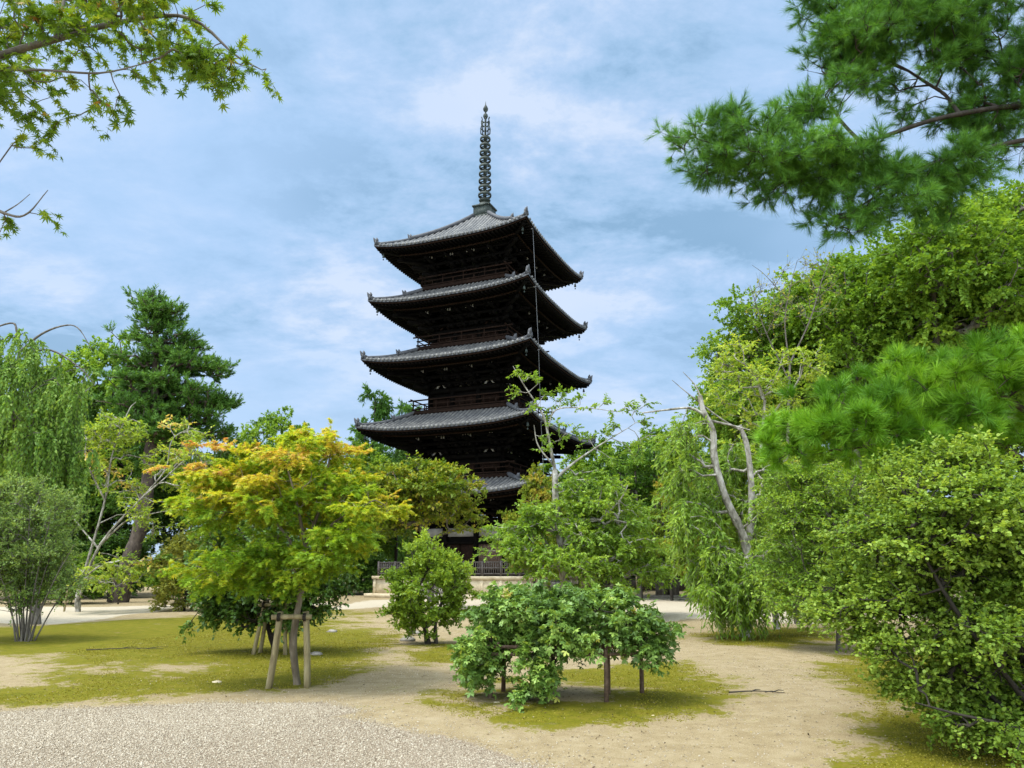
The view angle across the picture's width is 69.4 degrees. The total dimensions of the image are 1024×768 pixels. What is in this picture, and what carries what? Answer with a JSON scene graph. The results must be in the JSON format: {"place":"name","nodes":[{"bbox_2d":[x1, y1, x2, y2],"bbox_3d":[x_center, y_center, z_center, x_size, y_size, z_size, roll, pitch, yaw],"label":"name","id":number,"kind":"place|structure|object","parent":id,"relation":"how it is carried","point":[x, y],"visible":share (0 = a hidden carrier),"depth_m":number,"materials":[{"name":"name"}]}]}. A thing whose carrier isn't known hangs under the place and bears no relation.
{"place":"outdoors","nodes":[
{"label":"outdoors","id":0,"kind":"place"},
{"bbox_2d":[0,696,602,767],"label":"gravel","id":1,"kind":"structure","parent":0,"point":[229,711],"depth_m":7.11,"materials":[{"name":"grey gravel"}]},
{"bbox_2d":[0,620,1009,767],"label":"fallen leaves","id":2,"kind":"object","parent":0,"point":[557,702],"depth_m":9.85,"materials":[{"name":"brown plant"}]},
{"bbox_2d":[0,579,1023,767],"bbox_3d":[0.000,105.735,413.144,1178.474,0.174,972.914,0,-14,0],"label":"ground","id":3,"kind":"structure","parent":0,"point":[100,622],"depth_m":9.88,"materials":[{"name":"soil"}]},
{"bbox_2d":[0,409,75,535],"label":"dark woodland tree","id":4,"kind":"object","parent":3,"relation":"on","point":[2,436],"visible":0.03,"depth_m":46.36,"materials":[{"name":"green plant"}]},
{"bbox_2d":[0,470,93,641],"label":"stemmed shrub","id":5,"kind":"object","parent":3,"relation":"on","point":[25,558],"visible":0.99,"depth_m":17.95,"materials":[{"name":"green plant"}]},
{"bbox_2d":[0,531,96,597],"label":"dark bush","id":6,"kind":"object","parent":3,"relation":"on","point":[78,540],"visible":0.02,"depth_m":43.35,"materials":[{"name":"green plant"}]},
{"bbox_2d":[0,322,102,623],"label":"weeping tree","id":7,"kind":"object","parent":3,"relation":"on","point":[49,414],"visible":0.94,"depth_m":24.60,"materials":[{"name":"green plant"}]},
{"bbox_2d":[0,547,111,604],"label":"understorey bush","id":8,"kind":"object","parent":3,"relation":"on","point":[94,573],"visible":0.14,"depth_m":36.79,"materials":[{"name":"green plant"}]},
{"bbox_2d":[63,591,67,611],"bbox_3d":[-17.776,8.614,29.480,0.086,1.101,0.076,0,-14,0],"label":"thin stake","id":9,"kind":"object","parent":3,"relation":"on","point":[64,608],"visible":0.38,"depth_m":29.41,"materials":[{"name":"beige wood"}]},
{"bbox_2d":[32,373,133,543],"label":"dark woodland tree","id":10,"kind":"object","parent":3,"relation":"on","point":[92,412],"visible":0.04,"depth_m":50.20,"materials":[{"name":"green plant"}]},
{"bbox_2d":[16,331,198,538],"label":"woodland tree","id":11,"kind":"object","parent":3,"relation":"on","point":[87,354],"visible":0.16,"depth_m":51.34,"materials":[{"name":"green plant"}]},
{"bbox_2d":[71,528,156,597],"bbox_3d":[-25.147,10.942,45.297,6.060,4.163,6.158,8,-16,-28],"label":"dark bush","id":12,"kind":"object","parent":3,"relation":"on","point":[111,544],"visible":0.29,"depth_m":44.35,"materials":[{"name":"green plant"}]},
{"bbox_2d":[54,416,201,595],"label":"dark woodland tree","id":13,"kind":"object","parent":3,"relation":"on","point":[137,470],"visible":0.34,"depth_m":49.14,"materials":[{"name":"green plant"}]},
{"bbox_2d":[0,0,282,241],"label":"overhanging maple","id":14,"kind":"object","parent":3,"relation":"on","point":[192,58],"visible":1,"depth_m":4.21,"materials":[{"name":"green plant"}]},
{"bbox_2d":[63,402,222,611],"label":"leaning cherry","id":15,"kind":"object","parent":3,"relation":"on","point":[184,455],"visible":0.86,"depth_m":30.93,"materials":[{"name":"green plant"}]},
{"bbox_2d":[88,283,245,602],"bbox_3d":[-18.901,2.914,40.553,7.719,17.559,6.404,0,-14,0],"label":"old pine","id":16,"kind":"object","parent":3,"relation":"on","point":[155,385],"visible":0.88,"depth_m":40.32,"materials":[{"name":"green plant"}]},
{"bbox_2d":[146,545,197,599],"bbox_3d":[-18.768,10.999,43.776,4.180,3.447,4.916,-1,-14,4],"label":"understorey bush","id":17,"kind":"object","parent":3,"relation":"on","point":[155,581],"visible":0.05,"depth_m":41.85,"materials":[{"name":"green plant"}]},
{"bbox_2d":[123,440,234,557],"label":"dark woodland tree","id":18,"kind":"object","parent":3,"relation":"on","point":[165,519],"visible":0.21,"depth_m":54.87,"materials":[{"name":"green plant"}]},
{"bbox_2d":[146,522,225,611],"bbox_3d":[-13.008,7.639,30.450,3.908,3.810,3.034,0,-14,0],"label":"yellowing bush","id":19,"kind":"object","parent":3,"relation":"on","point":[177,546],"visible":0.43,"depth_m":29.84,"materials":[{"name":"green plant"}]},
{"bbox_2d":[159,476,249,576],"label":"woodland maple","id":20,"kind":"object","parent":3,"relation":"on","point":[217,513],"visible":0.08,"depth_m":36.96,"materials":[{"name":"green plant"}]},
{"bbox_2d":[178,421,279,537],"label":"dark woodland tree","id":21,"kind":"object","parent":3,"relation":"on","point":[225,454],"visible":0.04,"depth_m":45.98,"materials":[{"name":"green plant"}]},
{"bbox_2d":[162,508,366,648],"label":"evergreen tree","id":22,"kind":"object","parent":3,"relation":"on","point":[247,611],"visible":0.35,"depth_m":14.76,"materials":[{"name":"green plant"}]},
{"bbox_2d":[251,600,290,654],"bbox_3d":[-4.721,4.865,14.699,0.742,1.082,0.401,-1,-14,6],"label":"tree support","id":23,"kind":"object","parent":3,"relation":"on","point":[264,604],"visible":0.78,"depth_m":14.66,"materials":[{"name":"wood"}]},
{"bbox_2d":[233,405,325,524],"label":"woodland tree","id":24,"kind":"object","parent":3,"relation":"on","point":[273,428],"visible":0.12,"depth_m":61.60,"materials":[{"name":"green plant"}]},
{"bbox_2d":[142,418,417,684],"bbox_3d":[-3.454,2.476,11.321,4.100,4.008,3.762,0,-14,0],"label":"maple tree","id":25,"kind":"object","parent":3,"relation":"on","point":[263,493],"visible":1,"depth_m":10.70,"materials":[{"name":"green plant"}]},
{"bbox_2d":[265,611,311,688],"bbox_3d":[-3.167,3.824,10.559,0.622,1.108,0.260,2,-14,-7],"label":"tree support","id":26,"kind":"object","parent":3,"relation":"on","point":[279,617],"visible":0.97,"depth_m":10.55,"materials":[{"name":"wood"}]},
{"bbox_2d":[285,475,337,539],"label":"dark woodland tree","id":27,"kind":"object","parent":3,"relation":"on","point":[298,527],"visible":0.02,"depth_m":51.99,"materials":[{"name":"green plant"}]},
{"bbox_2d":[310,651,322,654],"bbox_3d":[-3.822,5.280,14.440,0.253,0.118,0.197,0,-14,0],"label":"rock","id":28,"kind":"object","parent":3,"relation":"on","point":[316,653],"visible":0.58,"depth_m":14.39,"materials":[{"name":"grey stone"}]},
{"bbox_2d":[320,436,398,592],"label":"woodland tree","id":29,"kind":"object","parent":3,"relation":"on","point":[369,458],"visible":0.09,"depth_m":55.27,"materials":[{"name":"green plant"}]},
{"bbox_2d":[335,551,385,594],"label":"dark bush","id":30,"kind":"object","parent":3,"relation":"on","point":[368,574],"visible":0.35,"depth_m":50.02,"materials":[{"name":"green plant"}]},
{"bbox_2d":[20,517,703,585],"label":"woods","id":31,"kind":"object","parent":3,"relation":"on","point":[387,560],"depth_m":78.44,"materials":[{"name":"green plant"}]},
{"bbox_2d":[343,383,409,589],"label":"conifer tree","id":32,"kind":"object","parent":3,"relation":"on","point":[382,408],"visible":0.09,"depth_m":67.03,"materials":[{"name":"green plant"}]},
{"bbox_2d":[372,446,412,560],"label":"dark woodland tree","id":33,"kind":"object","parent":3,"relation":"on","point":[397,456],"visible":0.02,"depth_m":59.96,"materials":[{"name":"green plant"}]},
{"bbox_2d":[383,398,422,565],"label":"conifer tree","id":34,"kind":"object","parent":3,"relation":"on","point":[404,408],"visible":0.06,"depth_m":74.24,"materials":[{"name":"green plant"}]},
{"bbox_2d":[400,637,415,641],"bbox_3d":[-2.479,6.073,17.546,0.374,0.190,0.356,0,-14,0],"label":"rock","id":35,"kind":"object","parent":3,"relation":"on","point":[410,639],"visible":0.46,"depth_m":17.45,"materials":[{"name":"grey stone"}]},
{"bbox_2d":[356,450,488,607],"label":"olive maple","id":36,"kind":"object","parent":3,"relation":"on","point":[427,486],"visible":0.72,"depth_m":31.73,"materials":[{"name":"green plant"}]},
{"bbox_2d":[374,527,482,643],"bbox_3d":[-1.850,4.669,17.104,2.401,2.716,2.165,0,-14,0],"label":"rounded shrub","id":37,"kind":"object","parent":3,"relation":"on","point":[448,569],"visible":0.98,"depth_m":16.77,"materials":[{"name":"green plant"}]},
{"bbox_2d":[354,102,595,598],"label":"pagoda","id":38,"kind":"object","parent":3,"relation":"on","point":[480,312],"visible":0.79,"depth_m":48.45,"materials":[{"name":"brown wood"}]},
{"bbox_2d":[433,399,449,406],"bbox_3d":[-4.676,1.254,49.317,1.297,0.524,0.080,-6,-15,23],"label":"lattice window","id":39,"kind":"structure","parent":38,"relation":"in","point":[442,400],"depth_m":49.30,"materials":[{"name":"brown wood"}]},
{"bbox_2d":[437,338,452,343],"bbox_3d":[-4.533,-2.954,50.470,1.207,0.348,0.080,-6,-15,23],"label":"lattice window","id":40,"kind":"structure","parent":38,"relation":"in","point":[448,339],"depth_m":50.48,"materials":[{"name":"brown wood"}]},
{"bbox_2d":[447,544,472,565],"bbox_3d":[-3.204,10.742,45.809,1.922,1.608,0.100,-6,-15,23],"label":"door","id":41,"kind":"structure","parent":38,"relation":"in","point":[466,549],"depth_m":45.74,"materials":[{"name":"brown wood"}]},
{"bbox_2d":[454,464,474,472],"bbox_3d":[-3.104,5.425,47.385,1.762,0.530,0.100,-6,-15,23],"label":"door","id":42,"kind":"structure","parent":38,"relation":"in","point":[468,466],"depth_m":47.17,"materials":[{"name":"brown wood"}]},
{"bbox_2d":[455,396,475,404],"bbox_3d":[-3.053,1.123,48.592,1.679,0.564,0.100,-6,-15,23],"label":"door","id":43,"kind":"structure","parent":38,"relation":"in","point":[469,397],"depth_m":48.55,"materials":[{"name":"brown wood"}]},
{"bbox_2d":[457,334,476,341],"bbox_3d":[-2.997,-3.076,49.782,1.589,0.387,0.100,-6,-15,23],"label":"door","id":44,"kind":"structure","parent":38,"relation":"in","point":[469,336],"depth_m":49.76,"materials":[{"name":"brown wood"}]},
{"bbox_2d":[377,561,573,575],"bbox_3d":[-2.020,12.054,48.299,9.610,0.880,9.610,-6,-15,23],"label":"wooden fence","id":45,"kind":"object","parent":38,"relation":"on","point":[482,567],"visible":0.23,"depth_m":43.15,"materials":[{"name":"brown wood"}]},
{"bbox_2d":[480,463,499,470],"bbox_3d":[-1.376,5.202,46.704,1.380,0.490,0.080,-6,-15,23],"label":"lattice window","id":46,"kind":"structure","parent":38,"relation":"in","point":[490,464],"depth_m":46.68,"materials":[{"name":"brown wood"}]},
{"bbox_2d":[481,394,498,402],"bbox_3d":[-1.406,0.908,47.945,1.297,0.524,0.080,-6,-15,23],"label":"lattice window","id":47,"kind":"structure","parent":38,"relation":"in","point":[491,395],"depth_m":47.93,"materials":[{"name":"brown wood"}]},
{"bbox_2d":[482,332,497,337],"bbox_3d":[-1.437,-3.281,49.171,1.207,0.348,0.080,-6,-15,23],"label":"lattice window","id":48,"kind":"structure","parent":38,"relation":"in","point":[491,333],"depth_m":49.18,"materials":[{"name":"brown wood"}]},
{"bbox_2d":[479,544,501,569],"bbox_3d":[-1.319,10.502,45.062,1.540,1.568,0.080,-6,-15,23],"label":"lattice window","id":49,"kind":"structure","parent":38,"relation":"in","point":[481,557],"depth_m":45.05,"materials":[{"name":"brown wood"}]},
{"bbox_2d":[505,463,511,470],"bbox_3d":[-0.285,5.307,47.123,0.080,0.490,1.380,-6,-15,23],"label":"lattice window","id":50,"kind":"structure","parent":38,"relation":"in","point":[506,468],"depth_m":47.10,"materials":[{"name":"brown wood"}]},
{"bbox_2d":[516,466,524,474],"bbox_3d":[0.485,5.772,48.763,0.100,0.530,1.762,-6,-15,23],"label":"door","id":51,"kind":"structure","parent":38,"relation":"in","point":[517,471],"depth_m":48.71,"materials":[{"name":"brown wood"}]},
{"bbox_2d":[7,615,995,767],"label":"grit","id":52,"kind":"object","parent":3,"relation":"on","point":[610,705],"visible":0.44,"depth_m":8.90,"materials":[{"name":"gravel"}]},
{"bbox_2d":[0,627,1023,767],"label":"moss","id":53,"kind":"object","parent":3,"relation":"on","point":[468,701],"visible":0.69,"depth_m":11.45,"materials":[{"name":"green plant"}]},
{"bbox_2d":[496,461,564,583],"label":"rusty maple","id":54,"kind":"object","parent":3,"relation":"on","point":[544,481],"visible":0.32,"depth_m":35.39,"materials":[{"name":"green plant"}]},
{"bbox_2d":[482,637,645,702],"bbox_3d":[0.704,3.654,9.446,2.280,0.841,0.841,0,-14,0],"label":"plant trellis","id":55,"kind":"object","parent":3,"relation":"on","point":[607,686],"visible":0.31,"depth_m":9.18,"materials":[{"name":"brown wood"}]},
{"bbox_2d":[446,576,694,712],"bbox_3d":[0.696,3.325,9.433,3.083,1.702,2.072,0,-14,0],"label":"leafy shrub","id":56,"kind":"object","parent":3,"relation":"on","point":[538,617],"visible":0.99,"depth_m":9.06,"materials":[{"name":"green plant"}]},
{"bbox_2d":[471,365,686,602],"bbox_3d":[2.494,3.710,26.766,6.908,9.139,6.034,-7,-16,26],"label":"sprawling tree","id":57,"kind":"object","parent":3,"relation":"on","point":[604,529],"visible":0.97,"depth_m":25.85,"materials":[{"name":"green plant"}]},
{"bbox_2d":[537,428,638,546],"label":"woodland tree","id":58,"kind":"object","parent":3,"relation":"on","point":[607,446],"visible":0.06,"depth_m":67.10,"materials":[{"name":"green plant"}]},
{"bbox_2d":[587,548,644,591],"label":"dark bush","id":59,"kind":"object","parent":3,"relation":"on","point":[633,576],"visible":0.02,"depth_m":57.64,"materials":[{"name":"green plant"}]},
{"bbox_2d":[558,434,701,598],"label":"woodland maple","id":60,"kind":"object","parent":3,"relation":"on","point":[644,488],"visible":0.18,"depth_m":43.85,"materials":[{"name":"green plant"}]},
{"bbox_2d":[563,448,705,551],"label":"dark woodland tree","id":61,"kind":"object","parent":3,"relation":"on","point":[622,457],"visible":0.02,"depth_m":62.02,"materials":[{"name":"green plant"}]},
{"bbox_2d":[578,575,703,590],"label":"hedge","id":62,"kind":"object","parent":3,"relation":"on","point":[634,585],"visible":0.02,"depth_m":55.24,"materials":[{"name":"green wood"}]},
{"bbox_2d":[621,446,667,594],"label":"bare trunk tree","id":63,"kind":"object","parent":3,"relation":"on","point":[658,591],"visible":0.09,"depth_m":49.26,"materials":[{"name":"green plant"}]},
{"bbox_2d":[602,595,693,597],"bbox_3d":[8.874,12.843,44.717,11.930,0.160,0.250,-1,-14,5],"label":"stone edging","id":64,"kind":"object","parent":3,"relation":"on","point":[662,596],"visible":0.29,"depth_m":44.58,"materials":[{"name":"grey stone"}]},
{"bbox_2d":[597,420,700,579],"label":"woodland tree","id":65,"kind":"object","parent":3,"relation":"on","point":[656,431],"visible":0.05,"depth_m":71.96,"materials":[{"name":"green plant"}]},
{"bbox_2d":[639,447,693,594],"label":"bare trunk tree","id":66,"kind":"object","parent":3,"relation":"on","point":[676,590],"visible":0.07,"depth_m":48.22,"materials":[{"name":"green plant"}]},
{"bbox_2d":[629,470,704,600],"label":"rusty maple","id":67,"kind":"object","parent":3,"relation":"on","point":[660,533],"visible":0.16,"depth_m":41.37,"materials":[{"name":"green plant"}]},
{"bbox_2d":[652,472,713,584],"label":"woodland maple","id":68,"kind":"object","parent":3,"relation":"on","point":[685,512],"visible":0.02,"depth_m":48.56,"materials":[{"name":"green plant"}]},
{"bbox_2d":[613,433,754,540],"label":"dark woodland tree","id":69,"kind":"object","parent":3,"relation":"on","point":[701,454],"visible":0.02,"depth_m":66.42,"materials":[{"name":"green plant"}]},
{"bbox_2d":[694,455,757,505],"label":"dark woodland tree","id":70,"kind":"object","parent":3,"relation":"on","point":[705,488],"depth_m":60.63,"materials":[{"name":"green plant"}]},
{"bbox_2d":[642,372,828,640],"bbox_3d":[5.802,3.236,19.426,4.678,7.194,4.991,0,-14,0],"label":"drooping tree","id":71,"kind":"object","parent":3,"relation":"on","point":[722,587],"visible":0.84,"depth_m":18.89,"materials":[{"name":"green plant"}]},
{"bbox_2d":[725,535,761,561],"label":"dark bush","id":72,"kind":"object","parent":3,"relation":"on","point":[741,548],"depth_m":41.84,"materials":[{"name":"green plant"}]},
{"bbox_2d":[729,689,784,692],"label":"fallen branch","id":73,"kind":"object","parent":3,"relation":"on","point":[755,690],"visible":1,"depth_m":9.62,"materials":[{"name":"brown wood"}]},
{"bbox_2d":[675,279,862,559],"bbox_3d":[12.500,2.579,34.107,9.417,14.954,10.231,0,-14,0],"label":"broadleaf tree","id":74,"kind":"object","parent":3,"relation":"on","point":[764,346],"visible":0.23,"depth_m":32.85,"materials":[{"name":"green plant"}]},
{"bbox_2d":[698,331,853,628],"bbox_3d":[7.818,2.731,22.056,3.899,8.741,3.996,9,-17,-32],"label":"pale leaf tree","id":75,"kind":"object","parent":3,"relation":"on","point":[734,385],"visible":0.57,"depth_m":22.64,"materials":[{"name":"green plant"}]},
{"bbox_2d":[739,246,849,623],"bbox_3d":[9.681,1.281,24.432,3.786,12.710,2.447,0,-14,0],"label":"bare tree","id":76,"kind":"object","parent":3,"relation":"on","point":[797,305],"visible":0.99,"depth_m":25.32,"materials":[{"name":"grey plant"}]},
{"bbox_2d":[740,456,917,650],"bbox_3d":[6.917,3.558,15.817,3.949,4.126,3.099,0,-14,0],"label":"feathery shrub","id":77,"kind":"object","parent":3,"relation":"on","point":[792,521],"visible":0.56,"depth_m":15.73,"materials":[{"name":"green plant"}]},
{"bbox_2d":[642,0,1023,250],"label":"long needle pine","id":78,"kind":"object","parent":3,"relation":"on","point":[852,41],"visible":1,"depth_m":9.68,"materials":[{"name":"green plant"}]},
{"bbox_2d":[781,500,951,603],"bbox_3d":[15.485,8.046,35.140,10.754,5.027,9.146,1,-14,-5],"label":"understorey bush","id":79,"kind":"object","parent":3,"relation":"on","point":[859,504],"visible":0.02,"depth_m":33.79,"materials":[{"name":"green plant"}]},
{"bbox_2d":[810,541,924,603],"bbox_3d":[18.273,7.647,34.108,10.065,5.103,9.905,11,-18,-38],"label":"dark bush","id":80,"kind":"object","parent":3,"relation":"on","point":[840,574],"depth_m":33.13,"materials":[{"name":"green plant"}]},
{"bbox_2d":[741,362,1023,523],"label":"broadleaf tree","id":81,"kind":"object","parent":3,"relation":"on","point":[1022,403],"depth_m":35.94,"materials":[{"name":"green plant"}]},
{"bbox_2d":[746,320,1023,482],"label":"soft needle pine","id":82,"kind":"object","parent":3,"relation":"on","point":[963,400],"visible":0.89,"depth_m":9.97,"materials":[{"name":"green plant"}]},
{"bbox_2d":[761,230,1019,571],"bbox_3d":[14.518,1.321,28.976,8.292,14.824,9.893,0,-14,0],"label":"broadleaf tree","id":83,"kind":"object","parent":3,"relation":"on","point":[875,323],"visible":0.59,"depth_m":27.83,"materials":[{"name":"green plant"}]},
{"bbox_2d":[789,423,1023,767],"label":"round leaf shrub","id":84,"kind":"object","parent":3,"relation":"on","point":[965,538],"visible":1,"depth_m":6.81,"materials":[{"name":"green plant"}]},
{"bbox_2d":[843,179,1023,477],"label":"broadleaf tree","id":85,"kind":"object","parent":3,"relation":"on","point":[990,241],"visible":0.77,"depth_m":25.45,"materials":[{"name":"green plant"}]},
{"bbox_2d":[985,447,1023,488],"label":"dark woodland tree","id":86,"kind":"object","parent":3,"relation":"on","point":[1018,462],"depth_m":44.03,"materials":[{"name":"green plant"}]},
{"bbox_2d":[0,0,1023,557],"label":"sky","id":87,"kind":"structure","parent":0,"point":[264,215],"materials":[{"name":"blue"}]}
]}

